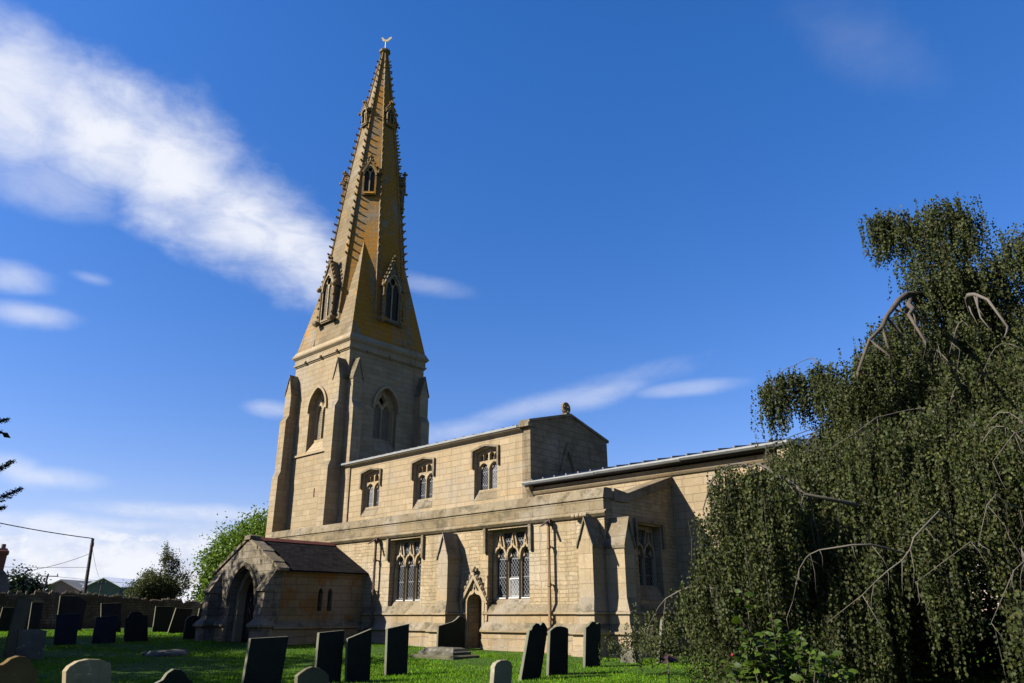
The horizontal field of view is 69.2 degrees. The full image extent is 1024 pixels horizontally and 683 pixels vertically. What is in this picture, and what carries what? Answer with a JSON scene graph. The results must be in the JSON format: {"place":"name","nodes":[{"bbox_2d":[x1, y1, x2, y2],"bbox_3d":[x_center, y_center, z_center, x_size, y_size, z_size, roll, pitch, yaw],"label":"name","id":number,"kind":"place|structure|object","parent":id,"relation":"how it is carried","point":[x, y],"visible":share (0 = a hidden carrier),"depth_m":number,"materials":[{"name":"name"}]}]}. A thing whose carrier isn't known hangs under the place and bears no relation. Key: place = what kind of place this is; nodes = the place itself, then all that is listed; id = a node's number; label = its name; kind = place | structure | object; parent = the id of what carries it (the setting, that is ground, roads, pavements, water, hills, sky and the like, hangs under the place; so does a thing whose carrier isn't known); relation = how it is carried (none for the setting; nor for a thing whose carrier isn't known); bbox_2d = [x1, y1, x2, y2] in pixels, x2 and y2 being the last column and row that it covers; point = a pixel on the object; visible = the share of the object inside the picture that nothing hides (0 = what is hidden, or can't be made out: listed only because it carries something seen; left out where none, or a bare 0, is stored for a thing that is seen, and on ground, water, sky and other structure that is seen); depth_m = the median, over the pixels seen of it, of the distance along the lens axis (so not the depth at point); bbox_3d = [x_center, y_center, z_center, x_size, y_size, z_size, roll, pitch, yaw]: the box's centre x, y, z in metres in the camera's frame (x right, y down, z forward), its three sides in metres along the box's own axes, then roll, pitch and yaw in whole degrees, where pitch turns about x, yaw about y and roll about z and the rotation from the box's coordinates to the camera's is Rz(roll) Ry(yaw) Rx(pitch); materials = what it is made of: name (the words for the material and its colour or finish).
{"place":"outdoors","nodes":[
{"label":"outdoors","id":0,"kind":"place"},
{"bbox_2d":[0,614,1020,682],"bbox_3d":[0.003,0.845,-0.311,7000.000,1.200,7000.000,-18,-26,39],"label":"ground","id":1,"kind":"structure","parent":0,"point":[154,668],"depth_m":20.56,"materials":[{"name":"green plant"}]},
{"bbox_2d":[0,544,8,592],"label":"cottage","id":2,"kind":"structure","parent":1,"relation":"on","point":[4,553],"depth_m":47.50,"materials":[{"name":"red brick"}]},
{"bbox_2d":[0,607,13,631],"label":"gravestone","id":3,"kind":"object","parent":1,"relation":"on","point":[6,616],"visible":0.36,"depth_m":37.83,"materials":[{"name":"stone"}]},
{"bbox_2d":[0,417,23,509],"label":"yew tree","id":4,"kind":"object","parent":1,"relation":"on","point":[7,494],"visible":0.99,"depth_m":28.62,"materials":[{"name":"green plant"}]},
{"bbox_2d":[3,599,31,656],"bbox_3d":[-15.432,9.013,23.128,0.160,1.846,0.451,-18,-26,39],"label":"gravestone","id":5,"kind":"object","parent":1,"relation":"on","point":[20,613],"visible":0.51,"depth_m":23.12,"materials":[{"name":"grey stone"}]},
{"bbox_2d":[0,656,36,682],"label":"gravestone","id":6,"kind":"object","parent":1,"relation":"on","point":[17,669],"visible":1,"depth_m":6.91,"materials":[{"name":"brown stone"}]},
{"bbox_2d":[7,559,51,594],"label":"distant tree","id":7,"kind":"object","parent":1,"relation":"on","point":[23,583],"visible":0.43,"depth_m":103.86,"materials":[{"name":"green plant"}]},
{"bbox_2d":[14,629,46,659],"bbox_3d":[-14.382,9.103,22.098,0.150,0.992,0.779,-18,-26,39],"label":"gravestone","id":8,"kind":"object","parent":1,"relation":"on","point":[30,643],"visible":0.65,"depth_m":22.08,"materials":[{"name":"grey stone"}]},
{"bbox_2d":[28,602,43,628],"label":"gravestone","id":9,"kind":"object","parent":1,"relation":"on","point":[35,615],"visible":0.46,"depth_m":38.55,"materials":[{"name":"grey stone"}]},
{"bbox_2d":[37,573,57,591],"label":"utility pole","id":10,"kind":"object","parent":1,"relation":"on","point":[45,585],"visible":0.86,"depth_m":89.89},
{"bbox_2d":[41,584,55,593],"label":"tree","id":11,"kind":"object","parent":1,"relation":"on","point":[52,586],"visible":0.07,"depth_m":108.48,"materials":[{"name":"green plant"}]},
{"bbox_2d":[53,613,79,644],"bbox_3d":[-16.923,10.988,28.143,0.090,1.278,0.855,-18,-26,39],"label":"gravestone","id":12,"kind":"object","parent":1,"relation":"on","point":[66,629],"visible":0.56,"depth_m":28.13,"materials":[{"name":"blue stone"}]},
{"bbox_2d":[57,596,86,630],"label":"gravestone","id":13,"kind":"object","parent":1,"relation":"on","point":[71,604],"visible":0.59,"depth_m":40.01,"materials":[{"name":"grey stone"}]},
{"bbox_2d":[51,579,92,593],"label":"farm barn","id":14,"kind":"structure","parent":1,"relation":"on","point":[62,585],"depth_m":130.95,"materials":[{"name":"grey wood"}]},
{"bbox_2d":[62,659,110,682],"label":"gravestone","id":15,"kind":"object","parent":1,"relation":"on","point":[89,671],"visible":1,"depth_m":8.56,"materials":[{"name":"stone"}]},
{"bbox_2d":[83,538,93,592],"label":"utility pole","id":16,"kind":"object","parent":1,"relation":"on","point":[88,567],"visible":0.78,"depth_m":50.35,"materials":[{"name":"wood"}]},
{"bbox_2d":[0,523,91,538],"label":"overhead wire","id":17,"kind":"object","parent":16,"relation":"attached to","point":[44,531],"visible":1,"depth_m":48.55,"materials":[{"name":"black metal"}]},
{"bbox_2d":[9,554,87,572],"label":"overhead wire","id":18,"kind":"object","parent":16,"relation":"attached to","point":[49,566],"visible":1,"depth_m":48.95,"materials":[{"name":"black metal"}]},
{"bbox_2d":[24,567,82,567],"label":"overhead wire","id":19,"kind":"object","parent":16,"relation":"attached to","point":[53,567],"visible":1,"depth_m":49.36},
{"bbox_2d":[0,590,202,628],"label":"stone wall","id":20,"kind":"structure","parent":1,"relation":"on","point":[129,605],"depth_m":43.93,"materials":[{"name":"brown stone"}]},
{"bbox_2d":[91,615,116,643],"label":"gravestone","id":21,"kind":"object","parent":1,"relation":"on","point":[104,630],"visible":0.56,"depth_m":29.03,"materials":[{"name":"grey stone"}]},
{"bbox_2d":[82,577,136,598],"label":"farm barn","id":22,"kind":"structure","parent":1,"relation":"on","point":[112,586],"depth_m":117.25,"materials":[{"name":"green metal"}]},
{"bbox_2d":[100,603,120,631],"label":"gravestone","id":23,"kind":"object","parent":1,"relation":"on","point":[110,609],"visible":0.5,"depth_m":36.89,"materials":[{"name":"grey stone"}]},
{"bbox_2d":[124,611,147,641],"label":"gravestone","id":24,"kind":"object","parent":1,"relation":"on","point":[135,625],"visible":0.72,"depth_m":30.41,"materials":[{"name":"stone"}]},
{"bbox_2d":[124,567,184,599],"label":"tree","id":25,"kind":"object","parent":1,"relation":"on","point":[154,577],"visible":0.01,"depth_m":54.95,"materials":[{"name":"green plant"}]},
{"bbox_2d":[119,541,194,600],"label":"hawthorn","id":26,"kind":"object","parent":1,"relation":"on","point":[159,587],"visible":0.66,"depth_m":52.06,"materials":[{"name":"green plant"}]},
{"bbox_2d":[152,606,173,631],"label":"gravestone","id":27,"kind":"object","parent":1,"relation":"on","point":[162,619],"visible":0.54,"depth_m":37.76,"materials":[{"name":"grey stone"}]},
{"bbox_2d":[141,649,188,656],"bbox_3d":[-11.327,10.185,24.182,1.431,0.260,2.415,7,-22,-20],"label":"fallen stone","id":28,"kind":"object","parent":1,"relation":"on","point":[167,653],"visible":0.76,"depth_m":23.55,"materials":[{"name":"grey stone"}]},
{"bbox_2d":[155,669,191,682],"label":"gravestone","id":29,"kind":"object","parent":1,"relation":"on","point":[175,676],"visible":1,"depth_m":10.20,"materials":[{"name":"grey stone"}]},
{"bbox_2d":[167,608,192,633],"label":"gravestone","id":30,"kind":"object","parent":1,"relation":"on","point":[179,618],"visible":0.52,"depth_m":36.24,"materials":[{"name":"stone"}]},
{"bbox_2d":[182,615,199,639],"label":"gravestone","id":31,"kind":"object","parent":1,"relation":"on","point":[189,630],"visible":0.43,"depth_m":32.01,"materials":[{"name":"grey stone"}]},
{"bbox_2d":[198,608,201,617],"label":"gravestone","id":32,"kind":"object","parent":1,"relation":"on","point":[199,612],"visible":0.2,"depth_m":36.96,"materials":[{"name":"stone"}]},
{"bbox_2d":[182,501,268,602],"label":"broad tree","id":33,"kind":"object","parent":1,"relation":"on","point":[220,551],"visible":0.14,"depth_m":53.33,"materials":[{"name":"green plant"}]},
{"bbox_2d":[241,636,288,682],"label":"gravestone","id":34,"kind":"object","parent":1,"relation":"on","point":[264,660],"visible":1,"depth_m":14.54,"materials":[{"name":"grey stone"}]},
{"bbox_2d":[294,666,328,682],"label":"gravestone","id":35,"kind":"object","parent":1,"relation":"on","point":[310,674],"visible":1,"depth_m":12.11,"materials":[{"name":"grey stone"}]},
{"bbox_2d":[314,630,343,682],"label":"gravestone","id":36,"kind":"object","parent":1,"relation":"on","point":[329,653],"visible":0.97,"depth_m":15.47,"materials":[{"name":"stone"}]},
{"bbox_2d":[344,629,371,682],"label":"gravestone","id":37,"kind":"object","parent":1,"relation":"on","point":[357,655],"visible":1,"depth_m":15.77,"materials":[{"name":"stone"}]},
{"bbox_2d":[384,624,408,675],"bbox_3d":[-2.718,7.310,17.435,0.085,1.251,0.650,-18,-26,39],"label":"gravestone","id":38,"kind":"object","parent":1,"relation":"on","point":[396,649],"visible":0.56,"depth_m":17.40,"materials":[{"name":"grey stone"}]},
{"bbox_2d":[410,647,479,659],"bbox_3d":[-2.078,9.643,22.787,1.960,0.460,1.100,-18,-26,39],"label":"chest tomb","id":39,"kind":"object","parent":1,"relation":"on","point":[452,653],"visible":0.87,"depth_m":22.43,"materials":[{"name":"grey stone"}]},
{"bbox_2d":[436,616,464,647],"bbox_3d":[-2.180,10.481,26.431,0.090,1.314,1.336,-18,-26,39],"label":"gravestone","id":40,"kind":"object","parent":1,"relation":"on","point":[451,634],"visible":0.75,"depth_m":26.44,"materials":[{"name":"grey stone"}]},
{"bbox_2d":[193,37,808,657],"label":"church","id":41,"kind":"structure","parent":1,"relation":"on","point":[383,515],"depth_m":31.88,"materials":[{"name":"stone"}]},
{"bbox_2d":[490,660,511,682],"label":"gravestone","id":42,"kind":"object","parent":1,"relation":"on","point":[501,671],"visible":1,"depth_m":13.79,"materials":[{"name":"grey stone"}]},
{"bbox_2d":[518,622,547,680],"bbox_3d":[0.458,6.887,16.351,0.111,1.302,0.986,-18,-26,39],"label":"gravestone","id":43,"kind":"object","parent":1,"relation":"on","point":[533,653],"visible":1,"depth_m":16.34,"materials":[{"name":"stone"}]},
{"bbox_2d":[546,626,567,675],"bbox_3d":[1.057,7.281,17.299,0.085,1.196,0.782,-18,-26,39],"label":"gravestone","id":44,"kind":"object","parent":1,"relation":"on","point":[557,651],"visible":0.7,"depth_m":17.27,"materials":[{"name":"stone"}]},
{"bbox_2d":[583,621,600,666],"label":"gravestone","id":45,"kind":"object","parent":1,"relation":"on","point":[592,636],"visible":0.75,"depth_m":19.35,"materials":[{"name":"grey stone"}]},
{"bbox_2d":[620,649,642,662],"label":"footing block","id":46,"kind":"structure","parent":1,"relation":"on","point":[629,660],"depth_m":20.58,"materials":[{"name":"grey stone"}]},
{"bbox_2d":[656,616,674,663],"bbox_3d":[4.309,8.422,20.775,0.090,1.354,1.093,-18,-26,39],"label":"gravestone","id":47,"kind":"object","parent":1,"relation":"on","point":[663,651],"visible":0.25,"depth_m":20.76,"materials":[{"name":"stone"}]},
{"bbox_2d":[658,654,678,682],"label":"red sapling","id":48,"kind":"object","parent":1,"relation":"on","point":[666,657],"visible":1,"depth_m":5.41,"materials":[{"name":"grey plant"}]},
{"bbox_2d":[719,587,858,682],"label":"camellia bush","id":49,"kind":"object","parent":1,"relation":"on","point":[805,668],"visible":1,"depth_m":4.53,"materials":[{"name":"green plant"}]},
{"bbox_2d":[598,192,1023,682],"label":"weeping beech","id":50,"kind":"object","parent":1,"relation":"on","point":[874,524],"visible":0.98,"depth_m":11.74,"materials":[{"name":"green plant"}]},
{"bbox_2d":[0,0,1023,610],"label":"sky","id":51,"kind":"structure","parent":0,"point":[629,214],"materials":[{"name":"blue"}]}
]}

